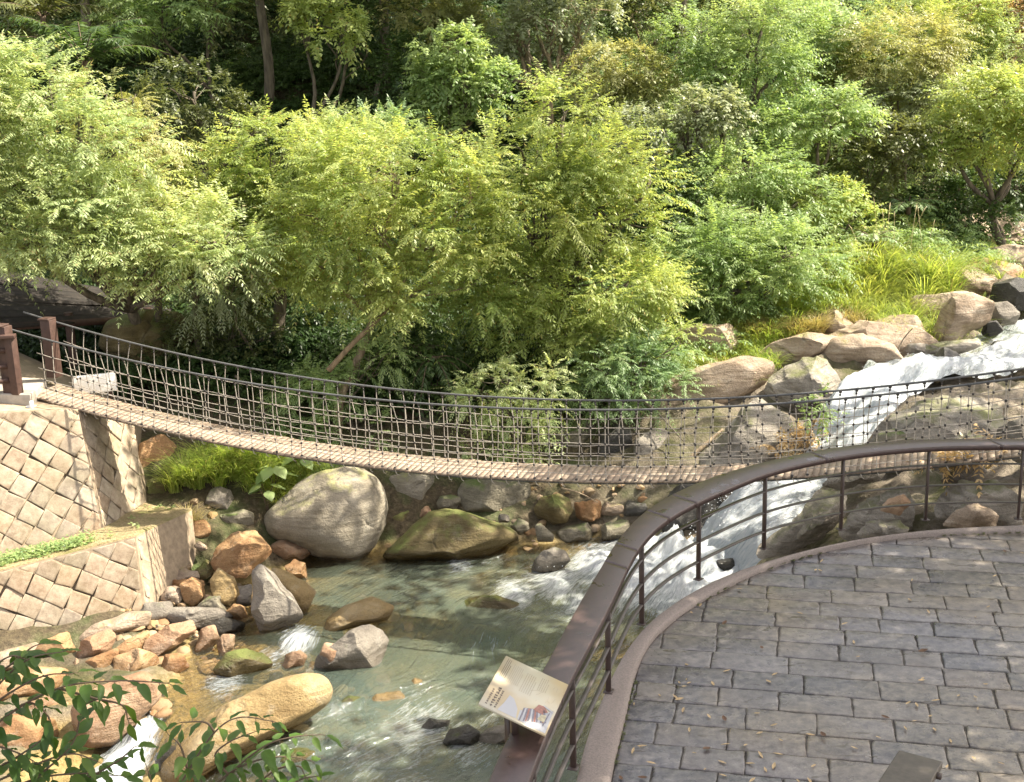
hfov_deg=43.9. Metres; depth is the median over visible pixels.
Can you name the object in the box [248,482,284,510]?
broad leaf plant
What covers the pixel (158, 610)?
stone
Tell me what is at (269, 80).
shade tree
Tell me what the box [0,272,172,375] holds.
pavilion
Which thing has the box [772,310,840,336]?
grass tuft
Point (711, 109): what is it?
tree
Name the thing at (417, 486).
boulder
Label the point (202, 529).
stone
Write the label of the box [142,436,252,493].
grass tuft
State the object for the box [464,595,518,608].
boulder
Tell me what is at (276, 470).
broad leaf plant
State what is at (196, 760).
leafy branch
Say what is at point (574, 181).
tree
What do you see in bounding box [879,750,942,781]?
information sign
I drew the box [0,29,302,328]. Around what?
tree
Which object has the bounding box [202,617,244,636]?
stone
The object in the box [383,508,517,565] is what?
boulder
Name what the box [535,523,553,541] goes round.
stone
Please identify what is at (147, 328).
boulder
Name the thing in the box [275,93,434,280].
tree
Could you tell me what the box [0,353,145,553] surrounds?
retaining wall
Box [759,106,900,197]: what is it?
tree
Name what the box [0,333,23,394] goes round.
timber railing
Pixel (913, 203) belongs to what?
fern
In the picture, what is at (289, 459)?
broad leaf plant
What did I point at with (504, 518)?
stone
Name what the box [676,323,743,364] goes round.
boulder
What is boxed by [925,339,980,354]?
bedrock outcrop
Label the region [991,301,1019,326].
boulder
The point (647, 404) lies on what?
dead branch
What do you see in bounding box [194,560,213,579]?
stone
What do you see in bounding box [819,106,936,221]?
tree
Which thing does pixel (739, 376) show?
boulder
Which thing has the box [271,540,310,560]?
boulder
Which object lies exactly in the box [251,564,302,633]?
boulder
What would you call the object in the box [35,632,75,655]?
boulder
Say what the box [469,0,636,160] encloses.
tree
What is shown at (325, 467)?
grass tuft
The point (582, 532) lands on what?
boulder
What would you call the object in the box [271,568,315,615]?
boulder
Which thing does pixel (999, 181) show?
tree
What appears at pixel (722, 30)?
tree
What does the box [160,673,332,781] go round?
boulder
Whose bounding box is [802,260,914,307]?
grass tuft
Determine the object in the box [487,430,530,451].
boulder
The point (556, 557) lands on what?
boulder
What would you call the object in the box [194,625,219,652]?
stone
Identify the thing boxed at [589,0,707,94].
tree
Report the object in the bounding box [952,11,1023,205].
tree
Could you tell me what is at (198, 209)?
tree
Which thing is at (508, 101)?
tree
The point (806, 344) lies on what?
rock
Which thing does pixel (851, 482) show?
bedrock outcrop
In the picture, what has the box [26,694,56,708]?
boulder
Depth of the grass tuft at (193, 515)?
22.99 m
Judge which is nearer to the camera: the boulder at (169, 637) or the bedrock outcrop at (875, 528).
the bedrock outcrop at (875, 528)
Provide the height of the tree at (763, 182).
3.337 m
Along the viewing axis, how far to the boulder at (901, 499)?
17.72 m
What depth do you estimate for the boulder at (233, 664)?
19.18 m
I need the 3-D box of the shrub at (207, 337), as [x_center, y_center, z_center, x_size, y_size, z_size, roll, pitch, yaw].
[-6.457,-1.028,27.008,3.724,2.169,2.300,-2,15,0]
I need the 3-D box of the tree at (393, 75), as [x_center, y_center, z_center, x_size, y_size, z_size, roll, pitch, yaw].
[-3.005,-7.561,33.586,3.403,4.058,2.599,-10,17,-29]
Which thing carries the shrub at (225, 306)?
on the ground at (392, 532)
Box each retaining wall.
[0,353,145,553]
[0,503,195,630]
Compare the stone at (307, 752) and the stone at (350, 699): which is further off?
the stone at (350, 699)
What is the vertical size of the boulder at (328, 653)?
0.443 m
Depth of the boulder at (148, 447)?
24.39 m
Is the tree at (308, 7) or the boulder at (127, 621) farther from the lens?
the tree at (308, 7)
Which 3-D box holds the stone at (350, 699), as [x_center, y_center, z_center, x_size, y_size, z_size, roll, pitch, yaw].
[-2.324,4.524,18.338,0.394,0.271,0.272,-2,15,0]
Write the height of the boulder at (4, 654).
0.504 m
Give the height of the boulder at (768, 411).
1.670 m
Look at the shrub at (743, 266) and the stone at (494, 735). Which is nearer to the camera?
the stone at (494, 735)
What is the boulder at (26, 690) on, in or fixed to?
on the ground at (392, 532)
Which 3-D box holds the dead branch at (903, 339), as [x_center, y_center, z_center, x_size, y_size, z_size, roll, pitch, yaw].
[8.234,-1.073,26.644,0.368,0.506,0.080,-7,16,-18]
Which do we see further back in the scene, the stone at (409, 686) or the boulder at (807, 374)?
the boulder at (807, 374)
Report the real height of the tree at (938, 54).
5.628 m
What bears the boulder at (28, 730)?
on the ground at (392, 532)
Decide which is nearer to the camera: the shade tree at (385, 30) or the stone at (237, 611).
the stone at (237, 611)
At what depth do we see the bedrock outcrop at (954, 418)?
20.66 m
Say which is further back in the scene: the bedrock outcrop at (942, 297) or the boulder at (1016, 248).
the boulder at (1016, 248)
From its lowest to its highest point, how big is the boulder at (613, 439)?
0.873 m
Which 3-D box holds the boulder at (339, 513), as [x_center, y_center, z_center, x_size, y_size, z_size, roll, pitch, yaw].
[-3.471,2.337,23.811,2.292,1.820,1.736,-2,15,0]
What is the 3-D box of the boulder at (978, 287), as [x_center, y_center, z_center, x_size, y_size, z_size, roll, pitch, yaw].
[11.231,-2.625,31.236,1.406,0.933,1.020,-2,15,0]
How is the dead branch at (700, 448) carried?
on the ground at (392, 532)
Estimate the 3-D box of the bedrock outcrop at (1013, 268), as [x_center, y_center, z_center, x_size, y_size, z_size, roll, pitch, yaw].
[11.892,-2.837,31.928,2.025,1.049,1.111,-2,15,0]
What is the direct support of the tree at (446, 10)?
on the ground at (392, 532)
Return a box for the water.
[94,524,739,781]
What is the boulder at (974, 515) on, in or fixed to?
on the ground at (392, 532)
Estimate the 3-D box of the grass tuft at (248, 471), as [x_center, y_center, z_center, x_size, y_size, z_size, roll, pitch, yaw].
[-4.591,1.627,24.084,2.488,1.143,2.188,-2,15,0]
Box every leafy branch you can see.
[0,639,186,781]
[134,707,343,781]
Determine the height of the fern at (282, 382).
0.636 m
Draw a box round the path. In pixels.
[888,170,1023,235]
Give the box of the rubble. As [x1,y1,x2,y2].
[52,483,646,761]
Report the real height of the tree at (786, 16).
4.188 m
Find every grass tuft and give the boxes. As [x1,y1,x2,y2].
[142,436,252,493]
[174,428,289,484]
[174,501,219,522]
[213,439,320,503]
[276,457,348,480]
[693,279,828,322]
[719,286,840,326]
[724,314,792,339]
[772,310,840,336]
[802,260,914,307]
[818,303,881,323]
[828,248,933,298]
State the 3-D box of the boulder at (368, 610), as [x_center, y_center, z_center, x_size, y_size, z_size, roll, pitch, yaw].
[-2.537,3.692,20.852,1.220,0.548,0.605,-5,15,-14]
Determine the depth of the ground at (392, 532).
23.68 m
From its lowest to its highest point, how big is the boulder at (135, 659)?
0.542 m
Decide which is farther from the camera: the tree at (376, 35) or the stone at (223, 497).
the tree at (376, 35)
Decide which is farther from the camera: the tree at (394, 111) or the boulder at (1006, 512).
the tree at (394, 111)
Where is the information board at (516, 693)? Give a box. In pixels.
[478,656,567,742]
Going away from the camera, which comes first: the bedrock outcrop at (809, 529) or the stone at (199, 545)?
the bedrock outcrop at (809, 529)
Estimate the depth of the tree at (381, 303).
24.54 m
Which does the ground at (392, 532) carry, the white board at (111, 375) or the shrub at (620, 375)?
the shrub at (620, 375)
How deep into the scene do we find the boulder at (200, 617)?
20.66 m
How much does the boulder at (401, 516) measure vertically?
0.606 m
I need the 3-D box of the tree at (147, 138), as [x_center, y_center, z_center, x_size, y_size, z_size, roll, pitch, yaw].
[-7.810,-3.311,26.153,3.544,6.651,2.531,-2,15,0]
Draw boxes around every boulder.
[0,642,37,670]
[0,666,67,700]
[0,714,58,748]
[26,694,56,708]
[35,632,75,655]
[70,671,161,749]
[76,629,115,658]
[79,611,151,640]
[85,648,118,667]
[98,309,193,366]
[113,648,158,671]
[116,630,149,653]
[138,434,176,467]
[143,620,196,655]
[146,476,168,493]
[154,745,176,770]
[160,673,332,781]
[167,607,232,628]
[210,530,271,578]
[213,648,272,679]
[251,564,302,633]
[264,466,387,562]
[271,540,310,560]
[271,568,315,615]
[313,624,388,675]
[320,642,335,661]
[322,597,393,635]
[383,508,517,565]
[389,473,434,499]
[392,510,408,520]
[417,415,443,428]
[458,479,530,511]
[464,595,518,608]
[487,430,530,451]
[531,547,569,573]
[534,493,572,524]
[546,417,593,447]
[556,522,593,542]
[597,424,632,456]
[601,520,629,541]
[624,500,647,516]
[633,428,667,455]
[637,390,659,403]
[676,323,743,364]
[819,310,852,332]
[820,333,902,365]
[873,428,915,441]
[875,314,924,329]
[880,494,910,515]
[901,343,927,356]
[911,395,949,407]
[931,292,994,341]
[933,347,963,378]
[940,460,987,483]
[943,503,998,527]
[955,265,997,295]
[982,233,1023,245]
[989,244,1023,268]
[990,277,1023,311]
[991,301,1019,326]
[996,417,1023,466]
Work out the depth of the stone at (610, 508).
24.37 m
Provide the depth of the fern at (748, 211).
29.33 m
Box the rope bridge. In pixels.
[0,311,1023,487]
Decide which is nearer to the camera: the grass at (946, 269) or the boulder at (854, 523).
the boulder at (854, 523)
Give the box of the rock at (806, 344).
[759,332,837,360]
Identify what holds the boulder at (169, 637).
on the ground at (392, 532)
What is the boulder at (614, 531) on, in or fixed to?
on the ground at (392, 532)
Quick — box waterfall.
[693,319,1023,569]
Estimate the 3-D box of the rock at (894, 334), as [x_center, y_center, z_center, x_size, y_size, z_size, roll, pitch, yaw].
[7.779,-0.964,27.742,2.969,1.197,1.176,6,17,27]
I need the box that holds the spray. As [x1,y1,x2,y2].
[547,352,967,568]
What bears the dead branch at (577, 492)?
on the boulder at (554, 509)
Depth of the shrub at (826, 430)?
23.33 m
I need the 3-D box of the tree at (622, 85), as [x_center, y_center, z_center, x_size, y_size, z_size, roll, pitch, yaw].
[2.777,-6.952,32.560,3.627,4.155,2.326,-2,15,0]
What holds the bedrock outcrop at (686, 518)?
on the ground at (392, 532)
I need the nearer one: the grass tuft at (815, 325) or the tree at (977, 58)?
the grass tuft at (815, 325)
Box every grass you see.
[144,235,1023,499]
[781,197,1023,295]
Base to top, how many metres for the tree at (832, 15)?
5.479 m
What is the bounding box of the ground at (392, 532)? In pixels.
[0,0,1023,781]
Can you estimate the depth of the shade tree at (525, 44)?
38.14 m
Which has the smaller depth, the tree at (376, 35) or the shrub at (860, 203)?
the shrub at (860, 203)
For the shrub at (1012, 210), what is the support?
on the ground at (392, 532)
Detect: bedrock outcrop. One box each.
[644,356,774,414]
[662,484,721,532]
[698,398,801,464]
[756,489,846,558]
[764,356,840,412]
[796,503,838,539]
[822,473,885,489]
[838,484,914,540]
[857,519,908,537]
[866,395,1008,471]
[883,291,968,319]
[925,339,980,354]
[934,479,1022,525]
[953,430,983,460]
[971,257,1023,276]
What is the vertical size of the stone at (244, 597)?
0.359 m
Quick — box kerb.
[577,525,1023,781]
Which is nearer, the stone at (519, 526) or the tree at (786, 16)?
the stone at (519, 526)
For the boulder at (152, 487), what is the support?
on the ground at (392, 532)
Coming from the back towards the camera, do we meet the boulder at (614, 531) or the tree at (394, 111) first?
the tree at (394, 111)
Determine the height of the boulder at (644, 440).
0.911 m
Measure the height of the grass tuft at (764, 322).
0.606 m
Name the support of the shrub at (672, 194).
on the ground at (392, 532)
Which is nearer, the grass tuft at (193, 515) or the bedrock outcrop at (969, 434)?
the bedrock outcrop at (969, 434)
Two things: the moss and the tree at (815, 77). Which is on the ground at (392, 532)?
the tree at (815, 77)
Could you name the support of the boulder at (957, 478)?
on the ground at (392, 532)
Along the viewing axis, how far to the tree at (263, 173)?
26.01 m
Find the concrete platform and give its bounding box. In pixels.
[0,376,47,405]
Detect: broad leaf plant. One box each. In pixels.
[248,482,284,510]
[255,465,298,491]
[281,457,312,475]
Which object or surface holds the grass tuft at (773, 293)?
on the ground at (392, 532)
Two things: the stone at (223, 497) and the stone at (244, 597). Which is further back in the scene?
the stone at (223, 497)
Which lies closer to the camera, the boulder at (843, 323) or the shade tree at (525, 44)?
the boulder at (843, 323)
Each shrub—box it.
[133,293,295,382]
[163,231,289,360]
[174,372,324,429]
[249,324,428,439]
[262,399,409,469]
[344,308,483,431]
[427,351,596,462]
[448,410,569,463]
[541,318,720,403]
[552,324,712,444]
[563,290,677,385]
[614,158,715,258]
[623,183,867,331]
[749,418,832,458]
[778,170,893,250]
[784,378,849,450]
[788,237,879,304]
[840,206,949,248]
[893,175,1023,244]
[910,423,1007,497]
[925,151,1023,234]
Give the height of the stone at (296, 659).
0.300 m
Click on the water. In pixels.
(470, 649)
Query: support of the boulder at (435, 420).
on the ground at (392, 532)
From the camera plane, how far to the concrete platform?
22.15 m
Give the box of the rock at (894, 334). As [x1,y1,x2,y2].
[824,320,937,353]
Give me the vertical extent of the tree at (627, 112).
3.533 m
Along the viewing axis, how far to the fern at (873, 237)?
30.99 m
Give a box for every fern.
[269,373,330,413]
[381,355,485,404]
[646,289,712,318]
[704,204,761,225]
[839,228,906,249]
[867,193,944,221]
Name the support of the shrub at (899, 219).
on the ground at (392, 532)
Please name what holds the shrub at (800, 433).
on the ground at (392, 532)
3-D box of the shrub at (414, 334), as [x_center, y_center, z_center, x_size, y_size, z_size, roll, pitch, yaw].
[-2.076,-0.436,26.001,3.064,2.528,1.869,-2,15,0]
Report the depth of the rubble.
20.44 m
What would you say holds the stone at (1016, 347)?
on the ground at (392, 532)
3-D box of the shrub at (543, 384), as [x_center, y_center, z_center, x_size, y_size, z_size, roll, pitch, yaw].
[-0.003,0.439,24.703,3.381,2.478,2.237,-2,15,0]
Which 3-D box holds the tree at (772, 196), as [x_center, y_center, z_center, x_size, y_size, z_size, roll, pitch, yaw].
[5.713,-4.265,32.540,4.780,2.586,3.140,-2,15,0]
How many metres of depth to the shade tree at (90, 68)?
35.53 m
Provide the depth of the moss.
12.08 m
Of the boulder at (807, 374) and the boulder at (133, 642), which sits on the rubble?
the boulder at (133, 642)
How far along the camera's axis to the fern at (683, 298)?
27.66 m
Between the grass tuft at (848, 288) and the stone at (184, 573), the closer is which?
the stone at (184, 573)
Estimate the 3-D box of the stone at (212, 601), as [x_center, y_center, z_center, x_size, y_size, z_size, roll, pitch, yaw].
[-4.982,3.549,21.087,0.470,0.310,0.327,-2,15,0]
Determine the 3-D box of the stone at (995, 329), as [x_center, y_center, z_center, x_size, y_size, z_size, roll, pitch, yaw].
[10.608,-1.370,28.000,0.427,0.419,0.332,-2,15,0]
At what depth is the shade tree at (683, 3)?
38.70 m
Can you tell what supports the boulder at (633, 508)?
on the ground at (392, 532)
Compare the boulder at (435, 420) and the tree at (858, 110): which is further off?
the tree at (858, 110)
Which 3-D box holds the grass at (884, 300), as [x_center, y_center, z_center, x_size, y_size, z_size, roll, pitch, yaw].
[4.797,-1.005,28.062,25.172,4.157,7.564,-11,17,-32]
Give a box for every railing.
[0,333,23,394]
[489,439,1023,781]
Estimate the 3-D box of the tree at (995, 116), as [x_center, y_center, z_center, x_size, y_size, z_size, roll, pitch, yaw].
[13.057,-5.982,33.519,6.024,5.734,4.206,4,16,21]
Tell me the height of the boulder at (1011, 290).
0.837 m
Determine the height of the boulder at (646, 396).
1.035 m
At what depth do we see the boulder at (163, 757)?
16.94 m
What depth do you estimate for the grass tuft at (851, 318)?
28.47 m
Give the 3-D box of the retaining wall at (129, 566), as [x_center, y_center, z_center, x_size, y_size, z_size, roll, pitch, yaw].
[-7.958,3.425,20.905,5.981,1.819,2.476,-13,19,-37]
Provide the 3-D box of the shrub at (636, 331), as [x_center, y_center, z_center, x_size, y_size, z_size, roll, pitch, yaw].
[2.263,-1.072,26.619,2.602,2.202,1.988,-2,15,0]
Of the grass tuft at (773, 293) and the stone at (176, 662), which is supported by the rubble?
the stone at (176, 662)
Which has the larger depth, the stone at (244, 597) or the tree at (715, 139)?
the tree at (715, 139)
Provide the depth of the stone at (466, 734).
16.96 m
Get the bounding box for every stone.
[140,601,172,619]
[161,586,182,604]
[161,653,188,672]
[172,579,185,586]
[177,567,199,579]
[179,577,204,605]
[193,519,210,537]
[194,541,206,550]
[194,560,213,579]
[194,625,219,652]
[197,596,226,610]
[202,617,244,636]
[205,486,233,508]
[210,568,239,606]
[217,634,234,655]
[219,509,253,524]
[226,604,247,619]
[236,584,251,606]
[276,747,321,773]
[282,650,306,670]
[284,559,307,579]
[338,695,364,710]
[367,691,404,705]
[400,678,422,693]
[419,506,430,517]
[421,718,450,728]
[437,495,460,508]
[443,724,479,744]
[479,724,504,743]
[498,514,509,522]
[511,518,528,534]
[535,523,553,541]
[574,499,601,521]
[600,501,623,515]
[716,558,734,570]
[982,320,1003,338]
[991,340,1018,349]
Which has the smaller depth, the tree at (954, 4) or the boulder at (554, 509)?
the boulder at (554, 509)
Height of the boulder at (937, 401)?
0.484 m
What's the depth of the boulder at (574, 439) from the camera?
25.71 m
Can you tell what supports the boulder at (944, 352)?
in the waterfall
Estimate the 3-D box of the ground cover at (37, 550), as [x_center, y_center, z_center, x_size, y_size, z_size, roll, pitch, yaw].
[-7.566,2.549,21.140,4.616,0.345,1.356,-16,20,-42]
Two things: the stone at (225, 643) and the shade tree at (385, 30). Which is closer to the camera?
the stone at (225, 643)
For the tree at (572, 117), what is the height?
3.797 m
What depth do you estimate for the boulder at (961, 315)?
27.51 m
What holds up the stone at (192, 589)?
on the rubble
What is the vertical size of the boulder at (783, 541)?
0.981 m
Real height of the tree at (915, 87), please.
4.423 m
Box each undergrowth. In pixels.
[0,0,658,436]
[473,0,1023,424]
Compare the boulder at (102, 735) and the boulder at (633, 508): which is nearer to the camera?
the boulder at (102, 735)
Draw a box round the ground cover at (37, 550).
[0,504,174,565]
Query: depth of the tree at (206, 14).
31.93 m
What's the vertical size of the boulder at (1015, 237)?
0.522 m
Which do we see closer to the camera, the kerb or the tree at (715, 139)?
the kerb
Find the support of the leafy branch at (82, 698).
on the ground at (392, 532)
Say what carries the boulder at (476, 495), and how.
on the ground at (392, 532)
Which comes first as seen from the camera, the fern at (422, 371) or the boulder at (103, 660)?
the boulder at (103, 660)
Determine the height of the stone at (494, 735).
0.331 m
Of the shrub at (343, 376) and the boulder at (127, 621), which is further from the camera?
the shrub at (343, 376)
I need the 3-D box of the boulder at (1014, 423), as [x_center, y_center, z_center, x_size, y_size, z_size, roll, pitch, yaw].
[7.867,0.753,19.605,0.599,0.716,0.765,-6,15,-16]
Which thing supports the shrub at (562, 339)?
on the ground at (392, 532)
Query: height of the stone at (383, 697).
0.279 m
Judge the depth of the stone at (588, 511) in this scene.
24.24 m
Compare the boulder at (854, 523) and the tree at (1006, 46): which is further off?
the tree at (1006, 46)
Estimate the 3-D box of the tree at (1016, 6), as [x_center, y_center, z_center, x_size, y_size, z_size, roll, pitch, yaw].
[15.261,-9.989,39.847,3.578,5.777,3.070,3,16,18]
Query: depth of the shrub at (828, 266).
29.67 m
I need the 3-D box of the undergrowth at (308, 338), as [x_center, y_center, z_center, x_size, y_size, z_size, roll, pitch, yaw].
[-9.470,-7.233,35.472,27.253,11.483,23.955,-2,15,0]
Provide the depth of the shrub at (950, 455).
17.88 m
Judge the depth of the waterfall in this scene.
24.11 m
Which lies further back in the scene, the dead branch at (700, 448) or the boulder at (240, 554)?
the dead branch at (700, 448)
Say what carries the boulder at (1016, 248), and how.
on the ground at (392, 532)
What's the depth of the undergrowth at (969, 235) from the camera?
33.38 m
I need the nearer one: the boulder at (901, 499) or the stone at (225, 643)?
the boulder at (901, 499)
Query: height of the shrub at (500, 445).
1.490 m
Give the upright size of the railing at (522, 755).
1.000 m
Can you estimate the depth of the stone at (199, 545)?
22.30 m
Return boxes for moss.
[614,531,1020,763]
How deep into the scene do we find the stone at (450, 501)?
24.39 m
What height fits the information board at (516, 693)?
1.109 m
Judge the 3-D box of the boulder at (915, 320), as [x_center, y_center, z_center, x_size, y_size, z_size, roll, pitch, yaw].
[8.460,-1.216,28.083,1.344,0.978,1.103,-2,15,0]
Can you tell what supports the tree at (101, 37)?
on the ground at (392, 532)
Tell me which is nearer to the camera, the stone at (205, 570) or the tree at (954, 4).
the stone at (205, 570)
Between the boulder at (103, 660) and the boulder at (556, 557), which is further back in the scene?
the boulder at (556, 557)
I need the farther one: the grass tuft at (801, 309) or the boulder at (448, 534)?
the grass tuft at (801, 309)
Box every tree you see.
[0,0,113,29]
[0,15,170,77]
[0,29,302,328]
[35,65,206,376]
[80,0,97,138]
[80,0,257,149]
[116,52,286,246]
[134,160,263,378]
[161,94,404,362]
[246,105,546,434]
[255,0,274,115]
[271,0,375,172]
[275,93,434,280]
[318,94,430,250]
[326,0,421,106]
[337,25,456,175]
[368,0,501,109]
[379,0,392,88]
[388,15,528,215]
[418,51,711,385]
[462,50,534,145]
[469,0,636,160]
[521,0,530,70]
[529,57,661,147]
[554,37,687,178]
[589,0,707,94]
[590,99,706,227]
[623,0,835,196]
[629,118,743,186]
[653,78,763,230]
[654,180,814,242]
[657,127,871,247]
[674,0,687,77]
[723,0,845,93]
[729,75,897,240]
[743,0,916,156]
[757,33,898,144]
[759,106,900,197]
[811,0,990,174]
[817,55,972,192]
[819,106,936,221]
[854,0,1022,183]
[882,42,1012,190]
[899,54,1023,245]
[950,0,1023,153]
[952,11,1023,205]
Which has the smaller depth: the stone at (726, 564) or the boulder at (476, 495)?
the stone at (726, 564)
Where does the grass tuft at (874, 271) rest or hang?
on the ground at (392, 532)
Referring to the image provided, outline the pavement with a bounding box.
[612,534,1023,781]
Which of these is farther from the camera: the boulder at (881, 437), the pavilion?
the pavilion
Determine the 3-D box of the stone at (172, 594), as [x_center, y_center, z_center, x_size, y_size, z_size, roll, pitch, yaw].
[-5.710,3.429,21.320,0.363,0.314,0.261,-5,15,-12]
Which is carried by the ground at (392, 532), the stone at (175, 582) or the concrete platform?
the stone at (175, 582)
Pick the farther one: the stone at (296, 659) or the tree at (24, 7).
the tree at (24, 7)
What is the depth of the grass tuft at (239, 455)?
23.96 m
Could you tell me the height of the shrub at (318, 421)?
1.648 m
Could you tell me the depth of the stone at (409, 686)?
18.78 m
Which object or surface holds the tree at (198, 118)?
on the ground at (392, 532)
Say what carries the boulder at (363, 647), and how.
on the rubble
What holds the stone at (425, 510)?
on the boulder at (448, 534)
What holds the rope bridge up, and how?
on the retaining wall at (68, 471)
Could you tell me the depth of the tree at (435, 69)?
31.28 m
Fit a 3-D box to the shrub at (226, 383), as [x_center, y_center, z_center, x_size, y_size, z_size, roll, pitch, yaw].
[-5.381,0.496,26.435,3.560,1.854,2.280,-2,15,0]
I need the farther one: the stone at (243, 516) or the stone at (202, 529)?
the stone at (243, 516)
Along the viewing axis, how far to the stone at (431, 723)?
17.52 m
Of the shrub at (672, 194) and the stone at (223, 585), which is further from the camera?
the shrub at (672, 194)
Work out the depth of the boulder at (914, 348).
26.85 m
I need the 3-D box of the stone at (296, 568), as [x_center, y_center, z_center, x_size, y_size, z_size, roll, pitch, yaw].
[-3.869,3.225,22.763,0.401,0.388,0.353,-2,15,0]
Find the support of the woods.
on the ground at (392, 532)
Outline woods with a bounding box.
[0,0,1023,115]
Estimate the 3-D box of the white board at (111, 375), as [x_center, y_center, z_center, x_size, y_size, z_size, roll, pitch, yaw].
[-7.842,0.061,23.961,0.764,0.770,0.142,-7,16,-18]
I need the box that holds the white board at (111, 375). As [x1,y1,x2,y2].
[73,372,116,398]
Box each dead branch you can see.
[561,487,597,502]
[639,397,683,441]
[690,429,722,455]
[898,328,912,350]
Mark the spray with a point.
(723, 504)
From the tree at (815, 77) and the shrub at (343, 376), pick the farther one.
the tree at (815, 77)

